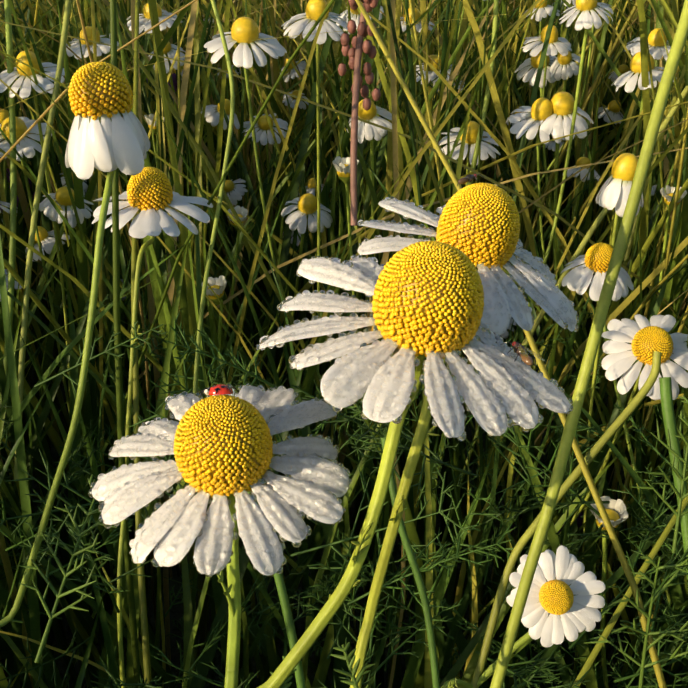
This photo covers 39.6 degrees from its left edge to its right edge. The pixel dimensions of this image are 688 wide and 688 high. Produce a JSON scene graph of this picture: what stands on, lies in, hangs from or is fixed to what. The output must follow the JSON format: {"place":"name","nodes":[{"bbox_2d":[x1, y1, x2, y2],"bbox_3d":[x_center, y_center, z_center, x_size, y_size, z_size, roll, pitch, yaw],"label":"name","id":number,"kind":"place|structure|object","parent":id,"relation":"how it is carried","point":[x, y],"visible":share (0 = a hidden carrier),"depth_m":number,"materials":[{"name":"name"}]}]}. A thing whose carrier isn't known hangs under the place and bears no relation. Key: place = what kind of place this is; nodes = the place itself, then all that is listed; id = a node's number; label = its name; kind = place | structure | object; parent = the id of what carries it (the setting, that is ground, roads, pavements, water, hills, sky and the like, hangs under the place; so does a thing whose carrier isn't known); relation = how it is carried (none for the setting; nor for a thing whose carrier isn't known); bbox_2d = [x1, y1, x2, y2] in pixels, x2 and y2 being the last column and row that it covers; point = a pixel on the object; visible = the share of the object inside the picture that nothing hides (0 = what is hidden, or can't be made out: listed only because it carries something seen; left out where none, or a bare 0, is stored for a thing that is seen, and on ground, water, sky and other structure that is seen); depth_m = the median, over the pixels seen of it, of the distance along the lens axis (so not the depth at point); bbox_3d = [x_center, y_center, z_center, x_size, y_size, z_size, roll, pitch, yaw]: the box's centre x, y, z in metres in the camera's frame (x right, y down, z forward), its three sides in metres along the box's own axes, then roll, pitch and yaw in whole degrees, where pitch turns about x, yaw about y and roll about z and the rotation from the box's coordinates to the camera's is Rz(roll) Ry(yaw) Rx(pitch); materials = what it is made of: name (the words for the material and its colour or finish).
{"place":"outdoors","nodes":[
{"label":"outdoors","id":0,"kind":"place"},
{"bbox_2d":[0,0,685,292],"bbox_3d":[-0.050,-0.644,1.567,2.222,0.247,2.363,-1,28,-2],"label":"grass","id":1,"kind":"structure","parent":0,"point":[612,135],"depth_m":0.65,"materials":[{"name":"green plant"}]},
{"bbox_2d":[0,0,687,687],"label":"ground","id":2,"kind":"structure","parent":0,"point":[177,610],"depth_m":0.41,"materials":[{"name":"green plant"}]},
{"bbox_2d":[0,269,21,353],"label":"chamomile","id":3,"kind":"object","parent":2,"relation":"on","point":[15,285],"visible":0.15,"depth_m":0.40,"materials":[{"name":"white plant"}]},
{"bbox_2d":[0,109,28,252],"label":"chamomile","id":4,"kind":"object","parent":2,"relation":"on","point":[4,113],"visible":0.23,"depth_m":0.42,"materials":[{"name":"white plant"}]},
{"bbox_2d":[0,201,47,531],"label":"chamomile","id":5,"kind":"object","parent":2,"relation":"on","point":[6,204],"visible":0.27,"depth_m":0.40,"materials":[{"name":"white plant"}]},
{"bbox_2d":[0,116,69,416],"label":"chamomile","id":6,"kind":"object","parent":2,"relation":"on","point":[25,145],"visible":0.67,"depth_m":0.32,"materials":[{"name":"white plant"}]},
{"bbox_2d":[25,226,69,363],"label":"chamomile","id":7,"kind":"object","parent":2,"relation":"on","point":[47,242],"visible":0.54,"depth_m":0.41,"materials":[{"name":"white plant"}]},
{"bbox_2d":[0,51,97,642],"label":"chamomile","id":8,"kind":"object","parent":2,"relation":"on","point":[44,84],"visible":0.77,"depth_m":0.29,"materials":[{"name":"white plant"}]},
{"bbox_2d":[54,172,87,269],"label":"chamomile","id":9,"kind":"object","parent":2,"relation":"on","point":[85,186],"visible":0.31,"depth_m":0.45,"materials":[{"name":"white plant"}]},
{"bbox_2d":[0,62,149,626],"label":"chamomile","id":10,"kind":"object","parent":2,"relation":"on","point":[108,134],"visible":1,"depth_m":0.13,"materials":[{"name":"white plant"}]},
{"bbox_2d":[89,279,130,344],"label":"chamomile","id":11,"kind":"object","parent":2,"relation":"on","point":[123,298],"visible":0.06,"depth_m":0.53,"materials":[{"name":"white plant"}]},
{"bbox_2d":[66,26,160,336],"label":"chamomile","id":12,"kind":"object","parent":2,"relation":"on","point":[75,48],"visible":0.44,"depth_m":0.41,"materials":[{"name":"white plant"}]},
{"bbox_2d":[64,275,226,687],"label":"chamomile bud","id":13,"kind":"object","parent":2,"relation":"on","point":[218,285],"visible":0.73,"depth_m":0.30,"materials":[{"name":"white plant"}]},
{"bbox_2d":[39,186,261,653],"bbox_3d":[-0.057,0.044,0.341,0.100,0.194,0.016,16,32,27],"label":"chamomile","id":14,"kind":"object","parent":2,"relation":"on","point":[62,197],"visible":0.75,"depth_m":0.31,"materials":[{"name":"white plant"}]},
{"bbox_2d":[92,167,212,687],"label":"chamomile","id":15,"kind":"object","parent":2,"relation":"on","point":[150,194],"visible":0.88,"depth_m":0.18,"materials":[{"name":"white plant"}]},
{"bbox_2d":[123,3,182,370],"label":"chamomile","id":16,"kind":"object","parent":2,"relation":"on","point":[144,21],"visible":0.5,"depth_m":0.38,"materials":[{"name":"white plant"}]},
{"bbox_2d":[148,39,190,232],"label":"chamomile","id":17,"kind":"object","parent":2,"relation":"on","point":[168,52],"visible":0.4,"depth_m":0.48,"materials":[{"name":"white plant"}]},
{"bbox_2d":[173,67,187,98],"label":"chamomile","id":18,"kind":"object","parent":2,"relation":"on","point":[174,70],"visible":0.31,"depth_m":0.70,"materials":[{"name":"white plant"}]},
{"bbox_2d":[144,114,222,381],"bbox_3d":[-0.057,-0.001,0.431,0.009,0.189,0.090,-21,34,-34],"label":"chamomile bud","id":19,"kind":"object","parent":2,"relation":"on","point":[149,118],"visible":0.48,"depth_m":0.42,"materials":[{"name":"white plant"}]},
{"bbox_2d":[120,205,247,525],"bbox_3d":[-0.073,0.025,0.398,0.076,0.174,0.009,2,28,4],"label":"chamomile bud","id":20,"kind":"object","parent":2,"relation":"on","point":[242,211],"visible":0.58,"depth_m":0.36,"materials":[{"name":"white plant"}]},
{"bbox_2d":[88,384,351,687],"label":"chamomile","id":21,"kind":"object","parent":2,"relation":"on","point":[223,448],"visible":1,"depth_m":0.08,"materials":[{"name":"white plant"}]},
{"bbox_2d":[201,99,256,379],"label":"chamomile","id":22,"kind":"object","parent":2,"relation":"on","point":[211,116],"visible":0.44,"depth_m":0.49,"materials":[{"name":"white plant"}]},
{"bbox_2d":[217,65,240,139],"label":"chamomile","id":23,"kind":"object","parent":2,"relation":"on","point":[227,76],"visible":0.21,"depth_m":0.72,"materials":[{"name":"white plant"}]},
{"bbox_2d":[217,178,253,350],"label":"chamomile","id":24,"kind":"object","parent":2,"relation":"on","point":[230,187],"visible":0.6,"depth_m":0.50,"materials":[{"name":"white plant"}]},
{"bbox_2d":[242,113,288,377],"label":"chamomile","id":25,"kind":"object","parent":2,"relation":"on","point":[263,134],"visible":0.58,"depth_m":0.50,"materials":[{"name":"white plant"}]},
{"bbox_2d":[283,230,306,288],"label":"chamomile","id":26,"kind":"object","parent":2,"relation":"on","point":[298,241],"visible":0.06,"depth_m":0.56,"materials":[{"name":"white plant"}]},
{"bbox_2d":[282,90,308,160],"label":"chamomile","id":27,"kind":"object","parent":2,"relation":"on","point":[292,100],"visible":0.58,"depth_m":0.63,"materials":[{"name":"white plant"}]},
{"bbox_2d":[0,73,591,548],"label":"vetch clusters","id":28,"kind":"object","parent":2,"relation":"on","point":[580,519],"visible":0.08,"depth_m":0.59,"materials":[{"name":"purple plant"}]},
{"bbox_2d":[280,58,314,151],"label":"chamomile","id":29,"kind":"object","parent":2,"relation":"on","point":[301,65],"visible":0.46,"depth_m":0.66,"materials":[{"name":"white plant"}]},
{"bbox_2d":[273,193,331,385],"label":"chamomile","id":30,"kind":"object","parent":2,"relation":"on","point":[306,206],"visible":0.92,"depth_m":0.39,"materials":[{"name":"white plant"}]},
{"bbox_2d":[204,17,413,632],"bbox_3d":[-0.003,0.019,0.326,0.073,0.251,0.022,-1,28,-2],"label":"chamomile","id":31,"kind":"object","parent":2,"relation":"on","point":[244,32],"visible":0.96,"depth_m":0.27,"materials":[{"name":"white plant"}]},
{"bbox_2d":[281,0,347,521],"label":"chamomile","id":32,"kind":"object","parent":2,"relation":"on","point":[315,9],"visible":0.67,"depth_m":0.30,"materials":[{"name":"white plant"}]},
{"bbox_2d":[299,178,331,195],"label":"chamomile","id":33,"kind":"object","parent":2,"relation":"on","point":[311,186],"visible":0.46,"depth_m":0.50,"materials":[{"name":"white plant"}]},
{"bbox_2d":[0,0,687,687],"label":"meadow stalks","id":34,"kind":"object","parent":2,"relation":"on","point":[538,528],"visible":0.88,"depth_m":0.15,"materials":[{"name":"green plant"}]},
{"bbox_2d":[0,0,687,687],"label":"grass stalks","id":35,"kind":"object","parent":2,"relation":"on","point":[118,406],"depth_m":0.26,"materials":[{"name":"green plant"}]},
{"bbox_2d":[0,291,687,687],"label":"feathery foliage","id":36,"kind":"object","parent":2,"relation":"on","point":[656,593],"visible":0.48,"depth_m":0.18,"materials":[{"name":"green plant"}]},
{"bbox_2d":[328,99,391,593],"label":"chamomile","id":37,"kind":"object","parent":2,"relation":"on","point":[369,132],"visible":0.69,"depth_m":0.36,"materials":[{"name":"white plant"}]},
{"bbox_2d":[332,156,395,590],"bbox_3d":[0.010,0.034,0.346,0.028,0.207,0.011,-1,28,-2],"label":"chamomile bud","id":38,"kind":"object","parent":2,"relation":"on","point":[341,165],"visible":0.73,"depth_m":0.30,"materials":[{"name":"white plant"}]},
{"bbox_2d":[256,241,572,687],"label":"chamomile","id":39,"kind":"object","parent":2,"relation":"on","point":[427,302],"visible":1,"depth_m":0.07,"materials":[{"name":"white plant"}]},
{"bbox_2d":[500,341,544,365],"bbox_3d":[0.015,0.001,0.078,0.003,0.002,0.004,-1,28,-2],"label":"fly","id":40,"kind":"object","parent":39,"relation":"attached to","point":[521,351],"visible":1,"depth_m":0.08},
{"bbox_2d":[400,8,434,133],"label":"chamomile","id":41,"kind":"object","parent":2,"relation":"on","point":[417,16],"visible":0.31,"depth_m":0.50,"materials":[{"name":"white plant"}]},
{"bbox_2d":[336,3,500,523],"bbox_3d":[0.044,-0.031,0.442,0.022,0.232,0.157,-17,32,-29],"label":"chamomile","id":42,"kind":"object","parent":2,"relation":"on","point":[354,13],"visible":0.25,"depth_m":0.44,"materials":[{"name":"white plant"}]},
{"bbox_2d":[416,55,457,99],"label":"chamomile","id":43,"kind":"object","parent":2,"relation":"on","point":[432,74],"visible":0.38,"depth_m":0.45,"materials":[{"name":"white plant"}]},
{"bbox_2d":[350,183,578,687],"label":"chamomile","id":44,"kind":"object","parent":2,"relation":"on","point":[478,224],"visible":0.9,"depth_m":0.10,"materials":[{"name":"white plant"}]},
{"bbox_2d":[457,174,483,185],"bbox_3d":[0.013,-0.017,0.098,0.003,0.002,0.003,-1,28,-2],"label":"fly on cone","id":45,"kind":"object","parent":44,"relation":"on","point":[469,178],"visible":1,"depth_m":0.10,"materials":[{"name":"grey"}]},
{"bbox_2d":[438,121,499,473],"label":"chamomile","id":46,"kind":"object","parent":2,"relation":"on","point":[471,138],"visible":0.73,"depth_m":0.36,"materials":[{"name":"white plant"}]},
{"bbox_2d":[438,446,500,567],"bbox_3d":[0.048,0.066,0.376,0.009,0.122,0.039,-22,35,-36],"label":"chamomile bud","id":47,"kind":"object","parent":2,"relation":"on","point":[463,519],"visible":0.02,"depth_m":0.38,"materials":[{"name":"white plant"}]},
{"bbox_2d":[457,0,490,39],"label":"chamomile","id":48,"kind":"object","parent":2,"relation":"on","point":[463,9],"visible":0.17,"depth_m":0.46,"materials":[{"name":"plant"}]},
{"bbox_2d":[433,70,514,333],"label":"chamomile","id":49,"kind":"object","parent":2,"relation":"on","point":[450,165],"visible":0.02,"depth_m":0.52,"materials":[{"name":"white plant"}]},
{"bbox_2d":[439,319,515,468],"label":"chamomile","id":50,"kind":"object","parent":2,"relation":"on","point":[505,334],"visible":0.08,"depth_m":0.44,"materials":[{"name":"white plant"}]},
{"bbox_2d":[402,0,612,681],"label":"chamomile","id":51,"kind":"object","parent":2,"relation":"on","point":[588,18],"visible":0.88,"depth_m":0.31,"materials":[{"name":"white plant"}]},
{"bbox_2d":[506,108,525,155],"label":"chamomile","id":52,"kind":"object","parent":2,"relation":"on","point":[517,143],"visible":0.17,"depth_m":0.57,"materials":[{"name":"white plant"}]},
{"bbox_2d":[441,545,604,687],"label":"daisy","id":53,"kind":"object","parent":2,"relation":"on","point":[579,611],"visible":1,"depth_m":0.14,"materials":[{"name":"white plant"}]},
{"bbox_2d":[511,0,559,264],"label":"chamomile","id":54,"kind":"object","parent":2,"relation":"on","point":[541,13],"visible":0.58,"depth_m":0.56,"materials":[{"name":"white plant"}]},
{"bbox_2d":[520,25,571,331],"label":"chamomile","id":55,"kind":"object","parent":2,"relation":"on","point":[562,48],"visible":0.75,"depth_m":0.42,"materials":[{"name":"white plant"}]},
{"bbox_2d":[527,50,580,251],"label":"chamomile","id":56,"kind":"object","parent":2,"relation":"on","point":[567,69],"visible":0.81,"depth_m":0.42,"materials":[{"name":"white plant"}]},
{"bbox_2d":[542,136,567,258],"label":"chamomile","id":57,"kind":"object","parent":2,"relation":"on","point":[550,144],"visible":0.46,"depth_m":0.59,"materials":[{"name":"white plant"}]},
{"bbox_2d":[519,10,595,216],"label":"chamomile","id":58,"kind":"object","parent":2,"relation":"on","point":[580,105],"visible":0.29,"depth_m":0.54,"materials":[{"name":"plant"}]},
{"bbox_2d":[554,0,575,183],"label":"chamomile","id":59,"kind":"object","parent":2,"relation":"on","point":[569,2],"visible":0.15,"depth_m":0.59,"materials":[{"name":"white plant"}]},
{"bbox_2d":[515,50,620,498],"bbox_3d":[0.116,-0.027,0.459,0.022,0.209,0.112,-16,32,-28],"label":"chamomile","id":60,"kind":"object","parent":2,"relation":"on","point":[533,62],"visible":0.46,"depth_m":0.45,"materials":[{"name":"white plant"}]},
{"bbox_2d":[526,91,619,588],"bbox_3d":[0.093,0.011,0.377,0.059,0.218,0.022,3,28,5],"label":"chamomile","id":61,"kind":"object","parent":2,"relation":"on","point":[562,102],"visible":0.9,"depth_m":0.33,"materials":[{"name":"white plant"}]},
{"bbox_2d":[463,314,687,635],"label":"chamomile","id":62,"kind":"object","parent":2,"relation":"on","point":[643,336],"visible":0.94,"depth_m":0.23,"materials":[{"name":"white plant"}]},
{"bbox_2d":[558,157,599,328],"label":"chamomile","id":63,"kind":"object","parent":2,"relation":"on","point":[583,161],"visible":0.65,"depth_m":0.48,"materials":[{"name":"white plant"}]},
{"bbox_2d":[500,52,676,449],"bbox_3d":[0.089,-0.004,0.395,0.063,0.227,0.024,-1,28,-2],"label":"chamomile","id":64,"kind":"object","parent":2,"relation":"on","point":[632,76],"visible":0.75,"depth_m":0.34,"materials":[{"name":"white plant"}]},
{"bbox_2d":[508,98,681,587],"bbox_3d":[0.104,0.012,0.376,0.094,0.217,0.022,3,28,5],"label":"chamomile","id":65,"kind":"object","parent":2,"relation":"on","point":[540,109],"visible":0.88,"depth_m":0.33,"materials":[{"name":"white plant"}]},
{"bbox_2d":[572,153,643,682],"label":"chamomile","id":66,"kind":"object","parent":2,"relation":"on","point":[614,191],"visible":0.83,"depth_m":0.25,"materials":[{"name":"white plant"}]},
{"bbox_2d":[587,64,628,184],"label":"chamomile","id":67,"kind":"object","parent":2,"relation":"on","point":[623,68],"visible":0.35,"depth_m":0.66,"materials":[{"name":"white plant"}]},
{"bbox_2d":[590,496,628,687],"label":"chamomile bud","id":68,"kind":"object","parent":2,"relation":"on","point":[616,511],"visible":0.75,"depth_m":0.22,"materials":[{"name":"white plant"}]},
{"bbox_2d":[598,100,622,187],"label":"chamomile","id":69,"kind":"object","parent":2,"relation":"on","point":[612,109],"visible":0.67,"depth_m":0.65,"materials":[{"name":"white plant"}]},
{"bbox_2d":[543,28,684,468],"bbox_3d":[0.121,-0.027,0.438,0.023,0.228,0.034,-15,32,-27],"label":"chamomile","id":70,"kind":"object","parent":2,"relation":"on","point":[657,49],"visible":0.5,"depth_m":0.38,"materials":[{"name":"white plant"}]},
{"bbox_2d":[560,242,676,622],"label":"chamomile","id":71,"kind":"object","parent":2,"relation":"on","point":[595,258],"visible":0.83,"depth_m":0.26,"materials":[{"name":"white plant"}]},
{"bbox_2d":[648,185,656,255],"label":"chamomile","id":72,"kind":"object","parent":2,"relation":"on","point":[653,190],"visible":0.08,"depth_m":0.54,"materials":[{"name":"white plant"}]},
{"bbox_2d":[657,185,686,584],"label":"chamomile bud","id":73,"kind":"object","parent":2,"relation":"on","point":[667,195],"visible":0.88,"depth_m":0.33,"materials":[{"name":"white plant"}]}
]}

